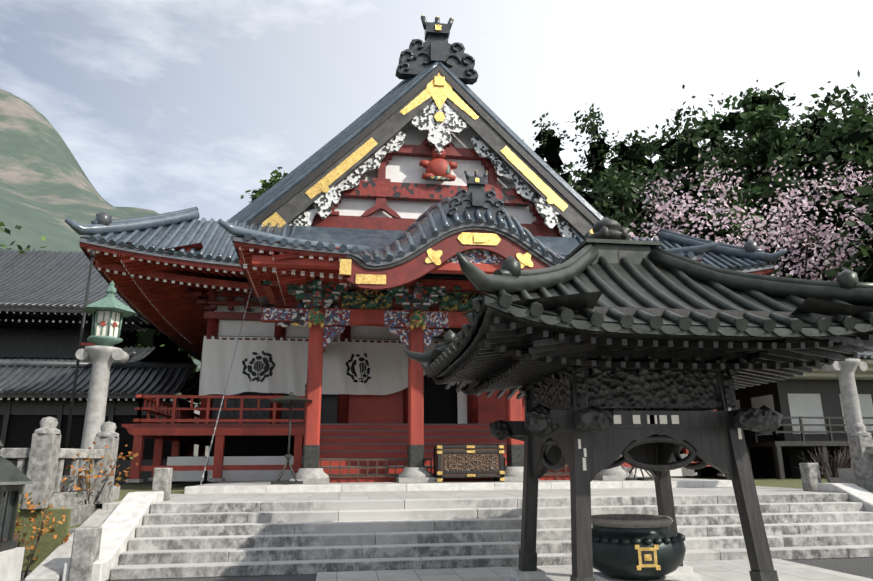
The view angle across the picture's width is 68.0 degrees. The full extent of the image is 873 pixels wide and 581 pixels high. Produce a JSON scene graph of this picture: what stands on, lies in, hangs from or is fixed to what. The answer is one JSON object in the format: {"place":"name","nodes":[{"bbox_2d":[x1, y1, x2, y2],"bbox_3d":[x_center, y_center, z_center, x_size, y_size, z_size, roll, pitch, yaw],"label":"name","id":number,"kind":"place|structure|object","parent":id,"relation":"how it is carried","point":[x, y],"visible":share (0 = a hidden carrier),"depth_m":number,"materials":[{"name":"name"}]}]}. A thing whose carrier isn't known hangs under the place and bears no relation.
{"place":"outdoors","nodes":[
{"label":"outdoors","id":0,"kind":"place"},
{"bbox_2d":[0,89,208,456],"bbox_3d":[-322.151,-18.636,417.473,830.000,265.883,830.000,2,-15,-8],"label":"mountain","id":1,"kind":"structure","parent":0,"point":[47,188],"depth_m":333.81,"materials":[{"name":"green plant"}]},
{"bbox_2d":[0,0,872,221],"label":"sky","id":2,"kind":"structure","parent":0,"point":[164,106],"materials":[{"name":"white"}]},
{"bbox_2d":[20,557,872,580],"bbox_3d":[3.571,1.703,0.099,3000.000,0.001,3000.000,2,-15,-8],"label":"ground","id":3,"kind":"structure","parent":0,"point":[862,567],"depth_m":9.98,"materials":[{"name":"stone paving"},{"name":"asphalt"}]},
{"bbox_2d":[3,534,19,546],"bbox_3d":[-6.499,3.941,9.455,0.550,0.683,0.307,2,-15,-8],"label":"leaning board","id":4,"kind":"object","parent":3,"relation":"on","point":[16,537],"visible":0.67,"depth_m":9.66,"materials":[{"name":"brown wood"}]},
{"bbox_2d":[0,441,32,580],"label":"bronze lantern","id":5,"kind":"object","parent":3,"relation":"on","point":[13,478],"visible":1,"depth_m":6.72,"materials":[{"name":"metal"}]},
{"bbox_2d":[14,442,137,578],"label":"nandina shrubs","id":6,"kind":"object","parent":3,"relation":"on","point":[47,518],"visible":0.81,"depth_m":10.36,"materials":[{"name":"orange plant"}]},
{"bbox_2d":[15,475,838,571],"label":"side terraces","id":7,"kind":"object","parent":3,"relation":"on","point":[76,516],"visible":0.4,"depth_m":10.83,"materials":[{"name":"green plant"}]},
{"bbox_2d":[0,416,118,508],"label":"stone fence","id":8,"kind":"object","parent":7,"relation":"on","point":[46,454],"visible":0.83,"depth_m":11.18,"materials":[{"name":"grey stone"}]},
{"bbox_2d":[62,250,94,475],"bbox_3d":[-7.864,1.740,14.396,0.360,5.510,0.120,2,-15,-8],"label":"lamp pole","id":9,"kind":"object","parent":7,"relation":"on","point":[92,256],"visible":0.85,"depth_m":14.48,"materials":[{"name":"black"}]},
{"bbox_2d":[60,280,134,499],"bbox_3d":[-7.138,2.018,13.696,1.120,4.640,1.000,2,-15,-8],"label":"stone lantern","id":10,"kind":"object","parent":7,"relation":"on","point":[108,311],"visible":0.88,"depth_m":13.66,"materials":[{"name":"grey stone"}]},
{"bbox_2d":[0,249,194,484],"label":"building","id":11,"kind":"structure","parent":7,"relation":"on","point":[42,297],"depth_m":27.44,"materials":[{"name":"tile"}]},
{"bbox_2d":[680,346,872,478],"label":"building","id":12,"kind":"structure","parent":7,"relation":"on","point":[809,406],"depth_m":27.16,"materials":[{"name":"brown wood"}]},
{"bbox_2d":[797,443,850,482],"bbox_3d":[9.931,4.380,16.193,1.528,1.096,1.268,2,-15,-8],"label":"bare shrub","id":13,"kind":"object","parent":7,"relation":"on","point":[838,463],"visible":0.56,"depth_m":16.06,"materials":[{"name":"brown plant"}]},
{"bbox_2d":[822,352,867,484],"bbox_3d":[10.284,2.548,16.143,1.120,4.640,1.000,2,-15,-8],"label":"stone lantern","id":14,"kind":"object","parent":7,"relation":"on","point":[847,369],"visible":0.33,"depth_m":16.00,"materials":[{"name":"grey stone"}]},
{"bbox_2d":[848,423,872,491],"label":"stone post","id":15,"kind":"object","parent":7,"relation":"on","point":[860,438],"visible":0.9,"depth_m":14.48,"materials":[{"name":"grey stone"}]},
{"bbox_2d":[24,463,872,580],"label":"stair cheeks","id":16,"kind":"object","parent":3,"relation":"on","point":[94,547],"visible":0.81,"depth_m":10.51,"materials":[{"name":"grey stone"}]},
{"bbox_2d":[102,478,872,509],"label":"landing","id":17,"kind":"object","parent":3,"relation":"on","point":[226,491],"visible":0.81,"depth_m":15.91,"materials":[{"name":"white stone"}]},
{"bbox_2d":[268,392,311,483],"bbox_3d":[-4.023,4.011,17.703,1.150,2.450,0.900,2,-15,-8],"label":"canopy stand","id":18,"kind":"object","parent":17,"relation":"on","point":[290,398],"visible":0.94,"depth_m":17.61,"materials":[{"name":"brown metal"}]},
{"bbox_2d":[121,383,724,482],"bbox_3d":[-1.133,7.519,32.332,20.980,3.205,22.050,2,-15,-8],"label":"veranda","id":19,"kind":"object","parent":17,"relation":"on","point":[191,433],"visible":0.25,"depth_m":20.90,"materials":[{"name":"wood"}]},
{"bbox_2d":[167,275,694,480],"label":"hall body","id":20,"kind":"structure","parent":17,"relation":"on","point":[224,312],"depth_m":23.36,"materials":[{"name":"red wood"}]},
{"bbox_2d":[199,335,443,395],"bbox_3d":[0.186,2.910,23.940,17.200,2.105,1.144,2,-15,-8],"label":"curtain","id":21,"kind":"object","parent":20,"relation":"attached to","point":[266,365],"visible":0.56,"depth_m":23.03,"materials":[{"name":"white fabric"}]},
{"bbox_2d":[83,242,770,360],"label":"eave rafters","id":22,"kind":"object","parent":20,"relation":"attached to","point":[153,293],"visible":0.25,"depth_m":23.01,"materials":[{"name":"red wood"}]},
{"bbox_2d":[64,22,787,361],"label":"roof","id":23,"kind":"structure","parent":22,"relation":"on","point":[150,235],"depth_m":24.00,"materials":[{"name":"grey tile"}]},
{"bbox_2d":[229,65,597,278],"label":"gable","id":24,"kind":"structure","parent":23,"relation":"attached to","point":[369,176],"depth_m":26.32,"materials":[{"name":"brown wood"}]},
{"bbox_2d":[419,145,457,181],"bbox_3d":[0.079,-5.178,26.452,1.612,1.736,0.650,2,-15,-8],"label":"gable carving","id":25,"kind":"object","parent":24,"relation":"attached to","point":[438,167],"visible":0.94,"depth_m":26.18},
{"bbox_2d":[395,15,477,84],"bbox_3d":[0.031,-10.495,27.945,3.536,2.946,0.702,2,-15,-8],"label":"roof ridge ornament","id":26,"kind":"object","parent":23,"relation":"attached to","point":[418,56],"visible":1,"depth_m":27.69,"materials":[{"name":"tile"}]},
{"bbox_2d":[319,423,569,482],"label":"wooden steps","id":27,"kind":"structure","parent":17,"relation":"on","point":[359,441],"depth_m":20.46,"materials":[{"name":"red wood"}]},
{"bbox_2d":[320,458,569,481],"bbox_3d":[0.815,5.240,18.960,8.340,0.660,0.050,2,-15,-8],"label":"lattice panel","id":28,"kind":"object","parent":17,"relation":"on","point":[376,467],"visible":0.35,"depth_m":18.57,"materials":[{"name":"red painted wood"}]},
{"bbox_2d":[259,274,636,483],"bbox_3d":[0.570,3.107,21.166,12.200,5.925,5.750,2,-15,-8],"label":"porch frame","id":29,"kind":"object","parent":17,"relation":"on","point":[417,315],"visible":0.67,"depth_m":19.02,"materials":[{"name":"red wood"}]},
{"bbox_2d":[200,287,253,484],"bbox_3d":[-5.946,2.312,18.537,0.235,6.200,3.127,-1,-15,3],"label":"cable","id":30,"kind":"object","parent":29,"relation":"hanging from","point":[226,386],"visible":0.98,"depth_m":18.10,"materials":[{"name":"grey metal"}]},
{"bbox_2d":[252,226,554,290],"bbox_3d":[1.152,-0.811,17.871,12.100,1.871,0.670,2,-15,-8],"label":"curved bargeboard","id":31,"kind":"object","parent":29,"relation":"attached to","point":[487,250],"visible":0.75,"depth_m":17.56,"materials":[{"name":"red wood"}]},
{"bbox_2d":[432,328,462,338],"bbox_3d":[0.246,1.442,23.828,2.700,0.726,0.084,2,-15,-8],"label":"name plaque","id":32,"kind":"object","parent":29,"relation":"attached to","point":[446,330],"visible":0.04,"depth_m":23.80,"materials":[{"name":"black wood"}]},
{"bbox_2d":[218,194,718,307],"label":"porch roof","id":33,"kind":"structure","parent":29,"relation":"on","point":[434,220],"depth_m":17.90,"materials":[{"name":"grey tile"}]},
{"bbox_2d":[234,241,700,305],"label":"porch rafters","id":34,"kind":"object","parent":33,"relation":"attached to","point":[294,276],"visible":0.29,"depth_m":17.86,"materials":[{"name":"red wood"}]},
{"bbox_2d":[447,170,505,218],"bbox_3d":[1.135,-2.746,18.404,1.686,1.405,0.335,2,-15,-8],"label":"roof ridge ornament","id":35,"kind":"object","parent":33,"relation":"on","point":[473,197],"visible":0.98,"depth_m":18.28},
{"bbox_2d":[433,445,504,481],"bbox_3d":[0.897,4.929,18.441,1.910,0.990,0.925,2,-15,-8],"label":"offering box","id":36,"kind":"object","parent":17,"relation":"on","point":[462,461],"visible":1,"depth_m":18.05,"materials":[{"name":"brown wood"}]},
{"bbox_2d":[626,467,653,479],"bbox_3d":[5.875,4.312,19.093,1.150,2.450,0.900,2,-15,-8],"label":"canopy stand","id":37,"kind":"object","parent":17,"relation":"on","point":[644,478],"visible":0.21,"depth_m":18.70,"materials":[{"name":"metal"}]},
{"bbox_2d":[110,493,872,579],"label":"stone stairs","id":38,"kind":"structure","parent":3,"relation":"on","point":[172,540],"depth_m":11.37,"materials":[{"name":"grey stone"}]},
{"bbox_2d":[175,256,872,456],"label":"hill terrain","id":39,"kind":"structure","parent":0,"point":[180,393],"depth_m":77.02,"materials":[{"name":"green plant"}]},
{"bbox_2d":[0,222,200,410],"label":"trees","id":40,"kind":"object","parent":39,"relation":"on","point":[166,349],"visible":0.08,"depth_m":38.27,"materials":[{"name":"green plant"}]},
{"bbox_2d":[241,82,817,278],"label":"pine trees","id":41,"kind":"object","parent":39,"relation":"on","point":[765,116],"visible":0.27,"depth_m":54.82,"materials":[{"name":"green plant"}]},
{"bbox_2d":[523,70,872,358],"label":"trees","id":42,"kind":"object","parent":39,"relation":"on","point":[838,140],"visible":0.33,"depth_m":53.63,"materials":[{"name":"green plant"}]},
{"bbox_2d":[626,147,872,359],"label":"cherry trees","id":43,"kind":"object","parent":39,"relation":"on","point":[838,260],"visible":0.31,"depth_m":47.99,"materials":[{"name":"pink plant"}]},
{"bbox_2d":[316,559,872,580],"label":"paved path","id":44,"kind":"structure","parent":0,"point":[725,570],"depth_m":9.79,"materials":[{"name":"grey stone"}]},
{"bbox_2d":[591,514,685,580],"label":"incense bowl","id":45,"kind":"object","parent":44,"relation":"on","point":[635,547],"visible":0.83,"depth_m":7.59,"materials":[{"name":"dark black bronze"},{"name":"ash"},{"name":"gold"}]},
{"bbox_2d":[432,306,872,580],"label":"pavilion frame","id":46,"kind":"object","parent":44,"relation":"on","point":[586,421],"visible":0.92,"depth_m":7.40,"materials":[{"name":"black wood"}]},
{"bbox_2d":[403,217,872,383],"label":"pavilion roof","id":47,"kind":"structure","parent":46,"relation":"on","point":[608,262],"depth_m":7.11,"materials":[{"name":"grey tile"}]}
]}

